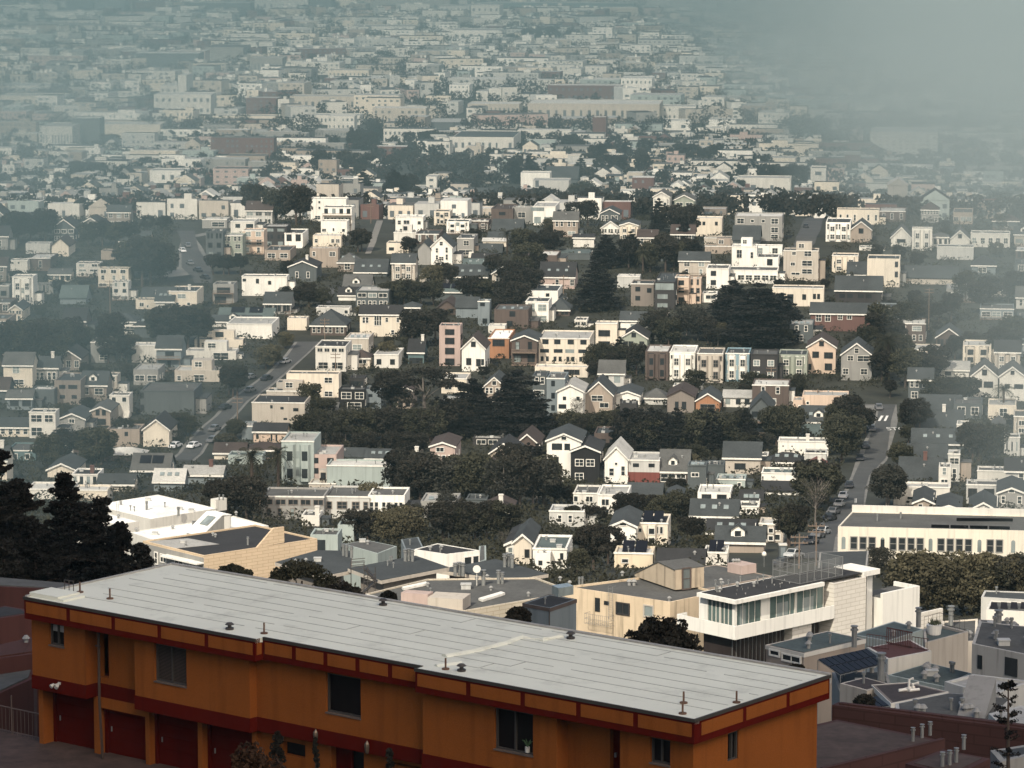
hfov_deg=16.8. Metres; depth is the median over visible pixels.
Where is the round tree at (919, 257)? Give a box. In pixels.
[909,252,926,264]
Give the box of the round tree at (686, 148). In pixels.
[674,144,691,157]
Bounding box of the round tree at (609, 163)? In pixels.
[608,155,629,165]
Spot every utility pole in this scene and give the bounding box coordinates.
[105,280,111,312]
[232,397,242,419]
[320,318,328,339]
[766,366,775,375]
[791,533,807,568]
[808,522,824,565]
[925,288,933,329]
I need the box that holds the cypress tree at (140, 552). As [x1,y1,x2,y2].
[122,542,154,572]
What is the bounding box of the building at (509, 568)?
[438,553,547,578]
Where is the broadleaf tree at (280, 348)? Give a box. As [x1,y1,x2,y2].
[261,345,283,365]
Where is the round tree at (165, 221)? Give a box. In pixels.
[155,215,171,232]
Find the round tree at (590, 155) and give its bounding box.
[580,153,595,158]
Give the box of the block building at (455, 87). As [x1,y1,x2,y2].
[449,83,472,97]
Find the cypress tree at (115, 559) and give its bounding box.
[73,521,135,583]
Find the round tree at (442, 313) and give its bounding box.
[426,308,449,342]
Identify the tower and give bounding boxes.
[66,0,94,9]
[94,0,128,9]
[178,73,192,91]
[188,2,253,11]
[255,0,309,11]
[310,0,335,7]
[375,0,452,8]
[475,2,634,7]
[593,116,607,136]
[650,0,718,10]
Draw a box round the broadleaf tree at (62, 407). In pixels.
[53,402,71,414]
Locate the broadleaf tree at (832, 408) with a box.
[823,403,857,422]
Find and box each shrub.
[229,741,285,767]
[268,731,286,767]
[312,737,319,767]
[385,747,394,767]
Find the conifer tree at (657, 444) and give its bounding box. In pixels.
[636,407,669,451]
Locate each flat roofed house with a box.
[0,283,11,297]
[0,298,17,312]
[0,313,15,322]
[10,258,29,272]
[11,442,39,460]
[12,274,44,304]
[26,241,52,253]
[28,253,57,270]
[28,407,70,437]
[29,482,77,498]
[32,385,57,406]
[38,282,59,293]
[54,372,86,404]
[71,465,103,484]
[76,260,102,276]
[77,483,111,500]
[90,336,124,362]
[98,267,131,287]
[101,249,115,259]
[107,424,144,446]
[109,391,132,417]
[111,372,129,391]
[112,279,138,300]
[131,342,155,362]
[133,363,164,384]
[136,297,154,308]
[140,382,211,414]
[168,284,203,306]
[175,358,221,381]
[186,340,243,359]
[194,329,245,347]
[202,217,230,227]
[205,229,231,255]
[213,281,237,303]
[225,233,245,256]
[226,317,278,338]
[228,450,265,463]
[230,218,265,232]
[241,273,295,295]
[242,227,266,254]
[242,420,256,439]
[251,394,310,423]
[262,486,329,518]
[263,223,293,245]
[265,245,295,260]
[266,379,318,393]
[276,379,283,386]
[281,431,320,484]
[284,229,308,247]
[286,370,340,396]
[287,316,308,329]
[301,505,331,525]
[308,468,335,487]
[310,197,348,220]
[310,245,339,267]
[310,528,341,550]
[313,232,343,246]
[314,445,343,477]
[315,339,359,371]
[316,305,355,315]
[321,219,349,235]
[322,205,354,230]
[326,458,393,486]
[326,485,373,517]
[338,385,366,409]
[338,519,357,542]
[344,332,373,352]
[349,373,366,385]
[355,285,393,306]
[366,385,383,408]
[368,487,420,516]
[374,348,403,367]
[387,241,408,253]
[393,224,417,240]
[395,214,428,230]
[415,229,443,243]
[420,271,448,282]
[421,493,470,517]
[426,174,439,187]
[434,209,458,224]
[439,323,462,365]
[441,372,470,393]
[446,219,477,233]
[457,234,479,257]
[465,493,489,503]
[471,218,490,232]
[473,434,505,444]
[477,298,490,325]
[483,206,492,217]
[488,322,506,332]
[488,329,514,358]
[492,204,517,218]
[494,304,540,328]
[512,206,532,223]
[521,171,551,187]
[523,284,567,303]
[525,297,555,321]
[528,250,567,261]
[531,201,561,224]
[532,369,549,409]
[532,534,572,568]
[533,178,570,191]
[535,364,588,376]
[535,546,560,570]
[539,330,593,363]
[546,372,568,413]
[549,504,597,526]
[559,248,592,259]
[573,485,601,506]
[574,317,595,326]
[594,426,615,446]
[595,319,626,345]
[597,484,630,514]
[614,540,654,567]
[617,273,640,287]
[620,189,641,200]
[620,399,637,410]
[628,451,660,482]
[631,279,654,305]
[638,510,670,544]
[645,344,671,380]
[654,272,679,309]
[669,345,697,380]
[673,382,703,391]
[675,274,695,304]
[687,460,714,489]
[689,275,701,302]
[696,216,722,235]
[697,347,724,382]
[698,484,732,498]
[701,206,727,217]
[702,290,717,301]
[704,236,732,244]
[705,238,732,253]
[705,540,728,564]
[706,263,735,288]
[708,460,725,483]
[716,473,753,487]
[725,347,750,381]
[731,266,785,283]
[732,237,757,265]
[735,212,783,240]
[737,175,791,192]
[740,499,766,513]
[750,349,783,378]
[752,378,795,407]
[757,253,779,265]
[758,244,783,256]
[759,517,784,541]
[761,467,795,480]
[772,284,824,305]
[778,433,828,455]
[779,349,807,377]
[783,241,825,280]
[790,319,823,342]
[793,397,803,406]
[802,390,848,404]
[804,449,826,459]
[811,166,826,182]
[826,218,851,241]
[832,252,862,272]
[837,207,885,224]
[859,245,885,250]
[866,182,887,192]
[867,254,906,286]
[877,303,906,317]
[880,207,906,221]
[893,318,926,342]
[893,481,949,504]
[912,226,932,250]
[915,344,943,355]
[937,244,973,259]
[939,462,950,487]
[946,283,974,302]
[948,449,971,481]
[953,208,972,223]
[954,397,987,418]
[956,420,968,426]
[963,339,994,364]
[966,479,997,503]
[971,230,1009,247]
[977,464,1005,479]
[980,303,1013,319]
[988,398,1016,419]
[991,282,1005,296]
[1004,432,1023,455]
[1013,409,1023,434]
[1015,246,1023,258]
[1015,258,1023,272]
[1017,312,1023,330]
[1020,338,1023,356]
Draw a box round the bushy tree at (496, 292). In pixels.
[489,287,506,303]
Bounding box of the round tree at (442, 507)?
[426,502,452,540]
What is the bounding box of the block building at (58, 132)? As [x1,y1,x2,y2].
[42,122,79,147]
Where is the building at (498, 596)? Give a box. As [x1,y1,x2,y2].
[366,569,564,617]
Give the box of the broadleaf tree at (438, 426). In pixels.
[416,408,448,441]
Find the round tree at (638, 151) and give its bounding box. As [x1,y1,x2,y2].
[632,148,647,160]
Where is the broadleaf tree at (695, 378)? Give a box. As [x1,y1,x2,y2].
[682,368,706,387]
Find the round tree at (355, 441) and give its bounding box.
[349,431,372,447]
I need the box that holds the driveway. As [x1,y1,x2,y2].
[0,729,178,767]
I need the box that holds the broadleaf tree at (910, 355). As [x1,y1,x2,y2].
[887,347,922,387]
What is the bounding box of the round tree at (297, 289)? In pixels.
[292,286,305,305]
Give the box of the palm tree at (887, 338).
[866,332,904,376]
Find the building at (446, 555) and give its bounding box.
[414,543,479,578]
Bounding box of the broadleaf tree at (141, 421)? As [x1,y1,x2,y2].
[131,419,146,425]
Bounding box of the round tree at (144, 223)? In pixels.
[139,215,155,229]
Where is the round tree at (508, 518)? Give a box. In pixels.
[493,513,515,537]
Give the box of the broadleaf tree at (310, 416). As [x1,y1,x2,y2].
[302,409,328,431]
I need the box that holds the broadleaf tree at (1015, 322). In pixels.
[995,314,1023,337]
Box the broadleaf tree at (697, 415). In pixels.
[683,407,728,446]
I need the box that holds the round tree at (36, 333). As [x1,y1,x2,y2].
[20,322,61,355]
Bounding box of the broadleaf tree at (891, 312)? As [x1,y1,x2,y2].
[864,302,900,325]
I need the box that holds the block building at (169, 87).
[160,83,177,91]
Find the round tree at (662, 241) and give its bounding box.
[650,235,680,271]
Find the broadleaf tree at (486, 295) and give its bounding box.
[472,279,495,298]
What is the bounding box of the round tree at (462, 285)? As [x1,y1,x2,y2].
[458,275,477,295]
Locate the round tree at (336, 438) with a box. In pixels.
[331,432,344,444]
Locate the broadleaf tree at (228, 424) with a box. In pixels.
[225,418,246,437]
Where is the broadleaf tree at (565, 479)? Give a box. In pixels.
[527,454,569,504]
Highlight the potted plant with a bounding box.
[522,739,532,752]
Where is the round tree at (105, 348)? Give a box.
[95,337,120,363]
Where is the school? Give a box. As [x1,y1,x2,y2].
[838,505,1023,559]
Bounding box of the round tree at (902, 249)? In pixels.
[891,244,906,256]
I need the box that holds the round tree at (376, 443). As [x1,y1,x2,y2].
[357,431,381,447]
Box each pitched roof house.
[0,225,16,249]
[0,257,11,281]
[0,377,15,404]
[0,417,28,436]
[0,440,14,480]
[2,352,38,387]
[5,389,43,409]
[36,351,69,383]
[47,268,74,281]
[59,285,92,303]
[62,307,97,331]
[81,370,113,400]
[96,473,139,490]
[106,205,133,222]
[118,231,154,241]
[130,453,176,476]
[140,287,156,296]
[152,468,189,490]
[154,287,177,306]
[155,335,193,371]
[183,459,234,484]
[212,312,262,326]
[212,442,248,458]
[218,307,277,316]
[245,197,274,223]
[252,422,290,442]
[263,292,299,313]
[307,402,340,421]
[337,285,358,300]
[342,274,374,286]
[344,447,367,458]
[353,259,391,276]
[358,304,405,336]
[364,448,397,458]
[390,253,418,280]
[399,197,427,201]
[407,334,428,363]
[435,283,472,299]
[453,264,491,279]
[455,296,480,317]
[462,258,483,263]
[464,187,494,192]
[471,253,498,258]
[474,243,504,255]
[482,237,508,246]
[487,231,511,239]
[491,219,525,231]
[539,261,578,288]
[546,166,580,182]
[552,211,584,236]
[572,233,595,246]
[597,360,631,385]
[619,311,647,328]
[627,482,664,494]
[637,229,658,244]
[656,547,707,565]
[659,449,692,482]
[670,224,696,239]
[678,251,711,276]
[689,498,740,521]
[705,518,758,534]
[714,522,767,552]
[722,389,751,406]
[722,441,771,474]
[732,225,761,243]
[739,489,764,500]
[761,480,799,494]
[795,424,826,436]
[800,405,830,423]
[809,302,871,331]
[834,275,891,303]
[846,261,866,275]
[898,451,943,481]
[901,265,959,284]
[907,367,934,399]
[907,443,947,461]
[910,428,970,449]
[916,404,964,428]
[919,394,961,408]
[939,360,970,377]
[994,340,1021,368]
[1004,458,1023,479]
[1013,225,1023,245]
[1015,286,1023,308]
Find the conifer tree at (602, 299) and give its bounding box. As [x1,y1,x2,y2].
[569,262,622,310]
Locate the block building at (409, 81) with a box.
[405,79,417,85]
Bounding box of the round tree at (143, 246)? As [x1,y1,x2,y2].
[122,234,160,286]
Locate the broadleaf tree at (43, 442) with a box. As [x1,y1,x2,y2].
[30,433,62,467]
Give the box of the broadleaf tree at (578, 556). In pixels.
[564,548,589,571]
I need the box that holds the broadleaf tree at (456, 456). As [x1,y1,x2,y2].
[449,453,467,497]
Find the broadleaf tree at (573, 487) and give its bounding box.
[567,484,580,497]
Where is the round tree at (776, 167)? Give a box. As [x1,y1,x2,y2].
[768,164,783,175]
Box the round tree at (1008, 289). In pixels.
[998,277,1019,302]
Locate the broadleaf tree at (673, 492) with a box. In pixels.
[666,489,690,521]
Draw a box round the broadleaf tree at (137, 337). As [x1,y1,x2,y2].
[125,334,142,345]
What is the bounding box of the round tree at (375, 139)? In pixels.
[358,131,380,144]
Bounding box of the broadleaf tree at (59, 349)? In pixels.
[31,333,70,358]
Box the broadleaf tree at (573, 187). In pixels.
[566,184,586,193]
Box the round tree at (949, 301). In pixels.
[938,291,963,319]
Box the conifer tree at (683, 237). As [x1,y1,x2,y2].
[671,236,689,266]
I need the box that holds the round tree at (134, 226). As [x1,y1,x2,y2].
[120,220,140,236]
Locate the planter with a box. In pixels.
[926,617,941,634]
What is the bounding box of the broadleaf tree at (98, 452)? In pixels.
[73,427,117,467]
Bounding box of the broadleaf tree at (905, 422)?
[897,407,918,425]
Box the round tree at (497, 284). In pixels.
[487,281,503,303]
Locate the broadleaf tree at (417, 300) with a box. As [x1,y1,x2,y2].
[404,280,422,301]
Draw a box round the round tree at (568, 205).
[562,201,584,215]
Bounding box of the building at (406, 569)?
[348,548,448,593]
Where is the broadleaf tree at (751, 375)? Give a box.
[738,371,761,387]
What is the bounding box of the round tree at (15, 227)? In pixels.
[3,212,26,237]
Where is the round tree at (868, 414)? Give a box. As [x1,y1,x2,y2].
[861,408,877,433]
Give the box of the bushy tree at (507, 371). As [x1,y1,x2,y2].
[502,368,512,374]
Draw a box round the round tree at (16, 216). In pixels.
[2,210,31,243]
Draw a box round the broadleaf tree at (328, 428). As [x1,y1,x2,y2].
[316,419,341,440]
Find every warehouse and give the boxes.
[0,93,72,104]
[5,83,62,91]
[104,121,164,137]
[133,51,203,67]
[205,44,250,60]
[290,94,354,110]
[315,128,360,137]
[316,113,362,124]
[328,69,371,76]
[335,75,384,76]
[468,101,522,112]
[655,63,730,70]
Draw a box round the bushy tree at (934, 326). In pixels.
[931,321,942,329]
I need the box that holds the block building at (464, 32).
[451,28,503,39]
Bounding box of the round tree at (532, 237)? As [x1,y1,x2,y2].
[522,232,540,246]
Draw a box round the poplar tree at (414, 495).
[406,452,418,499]
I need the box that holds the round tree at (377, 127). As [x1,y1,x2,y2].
[369,123,383,134]
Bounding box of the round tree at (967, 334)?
[961,331,979,339]
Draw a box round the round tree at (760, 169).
[756,164,775,174]
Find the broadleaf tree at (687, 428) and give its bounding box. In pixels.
[668,423,693,446]
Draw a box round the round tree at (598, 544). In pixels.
[572,523,611,569]
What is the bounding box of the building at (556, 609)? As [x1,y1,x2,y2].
[522,583,576,629]
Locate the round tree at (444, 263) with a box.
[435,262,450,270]
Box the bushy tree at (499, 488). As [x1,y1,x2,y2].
[479,458,532,498]
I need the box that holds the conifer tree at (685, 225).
[678,218,689,238]
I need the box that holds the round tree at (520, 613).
[503,606,531,621]
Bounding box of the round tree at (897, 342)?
[874,336,901,351]
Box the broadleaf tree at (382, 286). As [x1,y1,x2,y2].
[377,282,393,293]
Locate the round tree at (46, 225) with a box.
[31,208,57,241]
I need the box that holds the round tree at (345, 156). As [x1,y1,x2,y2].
[335,149,354,166]
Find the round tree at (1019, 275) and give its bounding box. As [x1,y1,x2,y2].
[1004,270,1023,299]
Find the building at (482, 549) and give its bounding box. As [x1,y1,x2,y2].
[479,545,485,561]
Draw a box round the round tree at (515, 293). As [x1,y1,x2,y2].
[501,281,529,303]
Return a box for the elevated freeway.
[0,21,199,32]
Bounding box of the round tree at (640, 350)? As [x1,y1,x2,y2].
[624,342,646,374]
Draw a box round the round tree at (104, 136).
[99,134,109,141]
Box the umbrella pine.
[376,367,467,408]
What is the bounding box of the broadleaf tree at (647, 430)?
[632,418,662,447]
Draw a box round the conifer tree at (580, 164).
[574,156,586,175]
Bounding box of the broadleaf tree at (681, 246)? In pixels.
[663,240,686,270]
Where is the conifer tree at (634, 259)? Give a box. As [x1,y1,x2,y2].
[618,231,641,266]
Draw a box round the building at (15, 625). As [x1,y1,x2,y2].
[0,606,31,643]
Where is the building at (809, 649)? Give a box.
[765,625,865,723]
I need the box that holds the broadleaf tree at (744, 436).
[731,432,755,440]
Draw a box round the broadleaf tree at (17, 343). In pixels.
[9,320,50,351]
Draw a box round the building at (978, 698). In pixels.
[895,675,1013,718]
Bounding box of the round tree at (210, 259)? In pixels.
[203,254,221,274]
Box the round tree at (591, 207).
[575,200,599,225]
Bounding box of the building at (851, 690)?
[840,652,887,702]
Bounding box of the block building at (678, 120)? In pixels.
[667,119,689,121]
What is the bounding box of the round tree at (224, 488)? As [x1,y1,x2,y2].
[209,478,242,513]
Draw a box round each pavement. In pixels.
[134,231,228,279]
[175,342,318,460]
[787,404,897,556]
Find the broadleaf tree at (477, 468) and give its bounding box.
[449,452,497,494]
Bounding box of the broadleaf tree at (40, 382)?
[34,379,47,386]
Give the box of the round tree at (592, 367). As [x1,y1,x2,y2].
[585,361,598,379]
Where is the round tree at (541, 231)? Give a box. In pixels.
[538,228,552,249]
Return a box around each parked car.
[168,441,182,448]
[178,247,185,251]
[186,260,193,264]
[186,441,201,448]
[192,267,202,271]
[199,274,210,278]
[206,435,214,442]
[208,424,221,431]
[218,403,231,409]
[243,386,256,392]
[248,373,256,379]
[260,374,272,380]
[279,358,291,363]
[773,557,792,567]
[783,548,804,558]
[803,535,819,544]
[810,529,825,538]
[818,526,830,533]
[822,512,836,520]
[826,506,840,514]
[833,499,845,506]
[838,491,847,498]
[845,480,853,487]
[856,454,863,460]
[861,441,869,448]
[867,424,875,430]
[874,403,882,409]
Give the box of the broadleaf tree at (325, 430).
[314,413,339,442]
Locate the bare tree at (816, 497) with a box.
[798,479,833,524]
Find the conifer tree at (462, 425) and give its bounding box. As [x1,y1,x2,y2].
[451,399,476,439]
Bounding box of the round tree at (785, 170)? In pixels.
[778,166,791,175]
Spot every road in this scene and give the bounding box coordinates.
[175,342,316,459]
[177,231,212,282]
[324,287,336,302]
[788,217,824,247]
[788,404,895,557]
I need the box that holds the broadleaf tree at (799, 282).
[791,280,805,284]
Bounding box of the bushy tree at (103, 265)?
[99,262,112,266]
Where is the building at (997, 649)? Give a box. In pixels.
[971,616,1023,679]
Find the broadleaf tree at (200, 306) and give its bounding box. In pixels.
[189,303,203,309]
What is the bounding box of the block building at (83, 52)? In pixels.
[69,50,88,59]
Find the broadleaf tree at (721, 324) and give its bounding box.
[707,322,726,341]
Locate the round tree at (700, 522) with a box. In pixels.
[687,517,704,534]
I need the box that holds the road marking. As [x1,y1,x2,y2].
[856,416,887,502]
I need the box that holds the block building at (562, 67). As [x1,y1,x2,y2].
[553,64,576,77]
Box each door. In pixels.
[53,693,94,748]
[102,708,145,759]
[154,713,197,767]
[207,724,251,767]
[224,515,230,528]
[336,747,363,767]
[613,730,619,767]
[682,567,690,589]
[781,547,784,556]
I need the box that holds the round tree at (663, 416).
[655,409,673,441]
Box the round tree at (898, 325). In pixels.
[887,319,908,333]
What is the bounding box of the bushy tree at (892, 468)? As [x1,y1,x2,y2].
[865,464,906,505]
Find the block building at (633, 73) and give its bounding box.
[621,72,644,75]
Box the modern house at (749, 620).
[677,551,942,661]
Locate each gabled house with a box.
[0,203,10,219]
[7,299,30,320]
[45,453,86,476]
[50,234,76,255]
[53,215,80,241]
[60,405,97,430]
[63,344,89,369]
[83,214,106,233]
[89,398,119,425]
[141,410,177,446]
[287,255,322,281]
[397,385,416,408]
[417,237,433,264]
[428,432,462,458]
[430,232,463,264]
[436,295,455,314]
[460,330,490,370]
[482,369,504,401]
[487,494,517,513]
[488,433,533,456]
[491,266,504,282]
[503,523,522,557]
[510,329,542,365]
[511,517,540,563]
[517,425,544,448]
[545,423,587,480]
[556,377,588,414]
[569,435,605,482]
[585,374,617,413]
[599,205,622,222]
[600,217,620,233]
[603,437,633,483]
[609,505,643,545]
[616,383,644,406]
[619,218,645,238]
[620,323,651,346]
[645,312,671,340]
[652,189,677,216]
[665,485,685,495]
[666,381,698,412]
[673,192,696,206]
[694,385,722,411]
[748,389,775,436]
[806,331,838,373]
[810,455,827,462]
[840,336,880,380]
[850,217,872,242]
[890,223,911,246]
[912,486,935,506]
[935,322,962,346]
[936,492,962,506]
[949,226,970,243]
[968,489,998,507]
[969,358,999,396]
[991,415,1005,432]
[996,475,1023,508]
[998,359,1023,400]
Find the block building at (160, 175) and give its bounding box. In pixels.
[150,168,189,182]
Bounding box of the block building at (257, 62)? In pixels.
[250,56,286,70]
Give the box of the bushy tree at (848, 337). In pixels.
[843,334,855,345]
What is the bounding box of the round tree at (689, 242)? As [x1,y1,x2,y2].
[677,238,698,250]
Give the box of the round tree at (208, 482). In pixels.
[201,480,213,498]
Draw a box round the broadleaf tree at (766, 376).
[760,374,773,378]
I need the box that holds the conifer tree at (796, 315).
[763,292,805,334]
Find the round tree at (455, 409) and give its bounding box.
[436,397,473,432]
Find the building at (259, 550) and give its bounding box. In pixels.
[143,524,316,577]
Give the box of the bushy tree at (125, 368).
[118,362,134,380]
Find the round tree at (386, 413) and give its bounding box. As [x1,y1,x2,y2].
[371,407,401,439]
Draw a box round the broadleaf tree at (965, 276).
[950,270,979,300]
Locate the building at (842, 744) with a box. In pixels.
[816,720,944,767]
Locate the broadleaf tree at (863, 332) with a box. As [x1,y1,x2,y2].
[855,324,877,343]
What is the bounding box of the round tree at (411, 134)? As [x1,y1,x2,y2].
[405,132,416,139]
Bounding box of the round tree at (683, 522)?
[677,516,697,539]
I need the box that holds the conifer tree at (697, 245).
[691,237,702,250]
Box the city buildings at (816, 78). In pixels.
[0,0,1023,219]
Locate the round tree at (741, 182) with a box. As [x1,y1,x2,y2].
[736,179,745,186]
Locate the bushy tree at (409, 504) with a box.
[401,503,415,515]
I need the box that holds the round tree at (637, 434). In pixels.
[619,419,647,440]
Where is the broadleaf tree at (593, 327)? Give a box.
[589,323,595,334]
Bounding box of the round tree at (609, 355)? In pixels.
[604,351,619,359]
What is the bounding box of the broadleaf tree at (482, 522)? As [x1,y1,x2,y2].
[462,503,486,538]
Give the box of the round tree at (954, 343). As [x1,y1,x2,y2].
[947,335,965,359]
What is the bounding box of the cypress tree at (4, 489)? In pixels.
[0,449,81,576]
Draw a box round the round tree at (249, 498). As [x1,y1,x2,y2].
[226,474,267,519]
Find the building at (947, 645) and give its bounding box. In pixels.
[923,613,967,671]
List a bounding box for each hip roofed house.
[104,447,148,460]
[121,313,140,333]
[132,318,156,337]
[247,442,280,458]
[309,309,351,335]
[336,252,360,271]
[359,349,373,367]
[403,301,422,310]
[552,297,572,315]
[643,388,666,404]
[770,452,803,465]
[920,201,939,222]
[932,232,949,246]
[971,255,996,274]
[992,214,1023,229]
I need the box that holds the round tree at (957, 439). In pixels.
[955,426,969,454]
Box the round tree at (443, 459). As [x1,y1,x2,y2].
[433,457,467,491]
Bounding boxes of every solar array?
[817,649,886,719]
[873,696,889,707]
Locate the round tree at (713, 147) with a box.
[708,144,724,154]
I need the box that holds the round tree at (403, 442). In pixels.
[395,431,418,451]
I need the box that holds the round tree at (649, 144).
[635,139,653,150]
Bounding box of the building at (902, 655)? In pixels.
[866,627,931,674]
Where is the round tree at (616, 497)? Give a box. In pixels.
[612,492,631,510]
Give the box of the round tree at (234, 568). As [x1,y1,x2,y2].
[218,563,253,575]
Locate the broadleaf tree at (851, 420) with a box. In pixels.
[824,413,867,453]
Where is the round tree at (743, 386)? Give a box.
[738,383,750,389]
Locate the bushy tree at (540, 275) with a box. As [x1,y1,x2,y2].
[529,268,545,285]
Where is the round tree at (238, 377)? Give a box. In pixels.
[219,364,245,396]
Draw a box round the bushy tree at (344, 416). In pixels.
[328,406,359,440]
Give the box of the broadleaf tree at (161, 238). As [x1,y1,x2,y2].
[134,235,167,246]
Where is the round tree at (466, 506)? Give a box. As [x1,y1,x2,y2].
[452,498,485,538]
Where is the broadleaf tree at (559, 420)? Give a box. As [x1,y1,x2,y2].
[557,413,578,427]
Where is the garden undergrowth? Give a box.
[0,212,1023,617]
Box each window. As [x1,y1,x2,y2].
[2,304,7,310]
[10,400,18,405]
[12,367,19,372]
[14,379,23,384]
[22,400,30,405]
[23,429,27,434]
[31,414,41,421]
[31,427,42,435]
[44,415,52,421]
[48,623,64,648]
[52,372,55,379]
[66,360,70,367]
[68,385,76,388]
[74,360,78,367]
[85,387,88,394]
[94,388,102,394]
[97,419,105,424]
[99,355,107,359]
[100,269,105,273]
[105,641,108,675]
[120,269,125,273]
[126,326,133,331]
[135,375,144,380]
[147,375,156,380]
[154,551,157,564]
[154,643,186,687]
[160,553,166,563]
[165,352,173,356]
[177,294,185,298]
[194,374,203,380]
[212,222,224,226]
[213,352,228,359]
[215,297,225,302]
[217,287,229,294]
[235,244,240,248]
[245,231,250,236]
[262,499,272,504]
[267,253,274,257]
[275,499,285,504]
[277,508,281,516]
[280,253,287,257]
[281,451,299,457]
[283,467,298,475]
[286,234,291,240]
[287,742,304,756]
[288,499,297,504]
[290,508,294,516]
[296,234,300,240]
[300,499,310,505]
[313,499,323,505]
[314,468,318,473]
[317,540,324,549]
[318,362,327,368]
[324,377,332,382]
[324,391,332,396]
[325,673,360,719]
[326,501,331,508]
[332,362,342,368]
[337,501,346,508]
[341,392,350,398]
[344,264,349,269]
[347,402,360,408]
[351,381,362,385]
[352,344,361,349]
[352,501,359,508]
[355,392,363,398]
[358,293,365,296]
[363,502,367,508]
[368,293,376,297]
[370,501,373,510]
[374,316,376,325]
[374,501,378,509]
[379,293,386,297]
[379,316,381,325]
[381,502,385,510]
[390,359,394,364]
[409,358,422,363]
[436,447,443,451]
[445,329,453,334]
[445,338,454,343]
[445,348,454,353]
[445,358,454,364]
[458,250,472,254]
[463,241,468,245]
[463,556,471,563]
[466,358,470,364]
[472,555,479,562]
[476,359,480,365]
[476,439,485,443]
[488,440,497,444]
[492,339,504,345]
[493,707,532,757]
[507,547,512,553]
[509,311,514,316]
[514,355,520,362]
[515,341,519,348]
[518,212,524,217]
[524,549,529,557]
[527,355,534,361]
[528,303,534,311]
[528,342,531,349]
[531,207,543,210]
[532,315,546,320]
[534,217,540,222]
[538,304,546,310]
[540,349,548,352]
[540,377,544,384]
[542,339,548,343]
[552,443,561,449]
[554,349,562,352]
[557,515,561,522]
[559,404,565,408]
[564,444,569,449]
[565,349,573,352]
[568,515,572,522]
[573,496,577,501]
[574,370,579,374]
[575,459,583,465]
[575,473,583,479]
[578,349,585,352]
[580,340,586,344]
[585,496,592,502]
[586,459,594,466]
[591,395,602,401]
[595,598,599,611]
[598,330,609,335]
[599,402,608,407]
[601,499,609,505]
[609,468,613,475]
[614,376,619,382]
[616,601,629,615]
[621,466,624,474]
[621,558,628,562]
[643,604,653,616]
[649,737,670,767]
[655,283,673,289]
[657,294,667,298]
[657,303,667,306]
[659,526,662,533]
[660,474,675,481]
[676,474,685,479]
[691,472,698,476]
[698,262,703,266]
[700,404,714,409]
[702,494,710,498]
[705,295,715,298]
[717,494,726,498]
[728,731,736,760]
[734,463,745,469]
[736,250,741,257]
[737,218,743,223]
[745,275,751,279]
[752,411,757,416]
[753,360,759,365]
[754,275,760,279]
[762,275,768,279]
[767,259,772,264]
[767,360,773,365]
[769,648,779,657]
[771,218,777,223]
[771,227,777,232]
[771,234,777,238]
[772,248,777,252]
[775,534,780,540]
[781,652,801,663]
[802,260,811,265]
[802,269,811,273]
[804,251,811,256]
[812,351,818,357]
[816,315,821,320]
[824,352,832,358]
[825,315,830,321]
[825,363,831,369]
[841,537,845,548]
[843,368,848,374]
[847,355,853,360]
[850,536,857,549]
[857,355,868,361]
[859,228,863,233]
[859,536,866,549]
[860,368,867,374]
[868,536,875,549]
[880,537,884,546]
[889,537,896,550]
[898,537,905,550]
[907,537,914,550]
[911,391,917,397]
[912,326,921,330]
[916,538,923,550]
[928,539,932,550]
[937,538,944,551]
[942,467,946,474]
[946,538,953,551]
[949,457,958,464]
[952,468,956,478]
[955,538,962,551]
[964,539,971,551]
[968,488,976,496]
[971,407,978,414]
[972,237,976,243]
[977,540,980,551]
[977,655,981,669]
[978,267,986,271]
[981,311,990,315]
[984,381,992,387]
[986,539,993,552]
[992,312,1000,315]
[995,539,1002,552]
[999,408,1006,416]
[1001,496,1005,503]
[1003,238,1007,243]
[1003,312,1011,316]
[1005,657,1017,676]
[1011,540,1014,552]
[1014,384,1022,388]
[1017,496,1021,503]
[1018,265,1023,270]
[1018,473,1023,479]
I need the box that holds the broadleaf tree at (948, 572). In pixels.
[910,551,977,609]
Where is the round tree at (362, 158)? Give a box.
[350,152,376,166]
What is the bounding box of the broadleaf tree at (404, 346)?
[398,344,407,357]
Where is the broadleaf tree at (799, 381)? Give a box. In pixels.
[784,373,807,396]
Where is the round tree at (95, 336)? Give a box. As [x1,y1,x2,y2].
[94,323,124,338]
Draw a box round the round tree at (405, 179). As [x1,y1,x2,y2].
[382,174,407,187]
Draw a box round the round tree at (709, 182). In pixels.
[705,179,715,187]
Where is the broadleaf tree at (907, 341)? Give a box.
[890,334,915,353]
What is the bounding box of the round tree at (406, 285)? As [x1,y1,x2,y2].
[402,279,420,300]
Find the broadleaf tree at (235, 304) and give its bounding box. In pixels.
[229,302,239,306]
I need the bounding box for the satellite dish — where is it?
[473,565,480,584]
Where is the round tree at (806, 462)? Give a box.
[791,459,841,509]
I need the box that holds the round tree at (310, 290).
[304,286,315,306]
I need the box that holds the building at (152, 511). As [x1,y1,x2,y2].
[109,494,226,529]
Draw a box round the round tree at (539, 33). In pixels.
[535,27,550,36]
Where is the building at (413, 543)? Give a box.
[401,537,422,557]
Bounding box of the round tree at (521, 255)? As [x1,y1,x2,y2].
[513,253,528,259]
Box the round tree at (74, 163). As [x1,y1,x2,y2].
[68,160,79,172]
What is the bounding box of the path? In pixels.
[365,220,382,253]
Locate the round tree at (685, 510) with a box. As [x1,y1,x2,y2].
[673,494,693,516]
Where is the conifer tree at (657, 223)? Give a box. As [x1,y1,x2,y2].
[648,198,669,231]
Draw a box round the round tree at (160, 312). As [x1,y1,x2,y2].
[146,303,182,334]
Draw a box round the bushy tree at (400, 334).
[396,329,404,339]
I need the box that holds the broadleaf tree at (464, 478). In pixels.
[452,455,499,493]

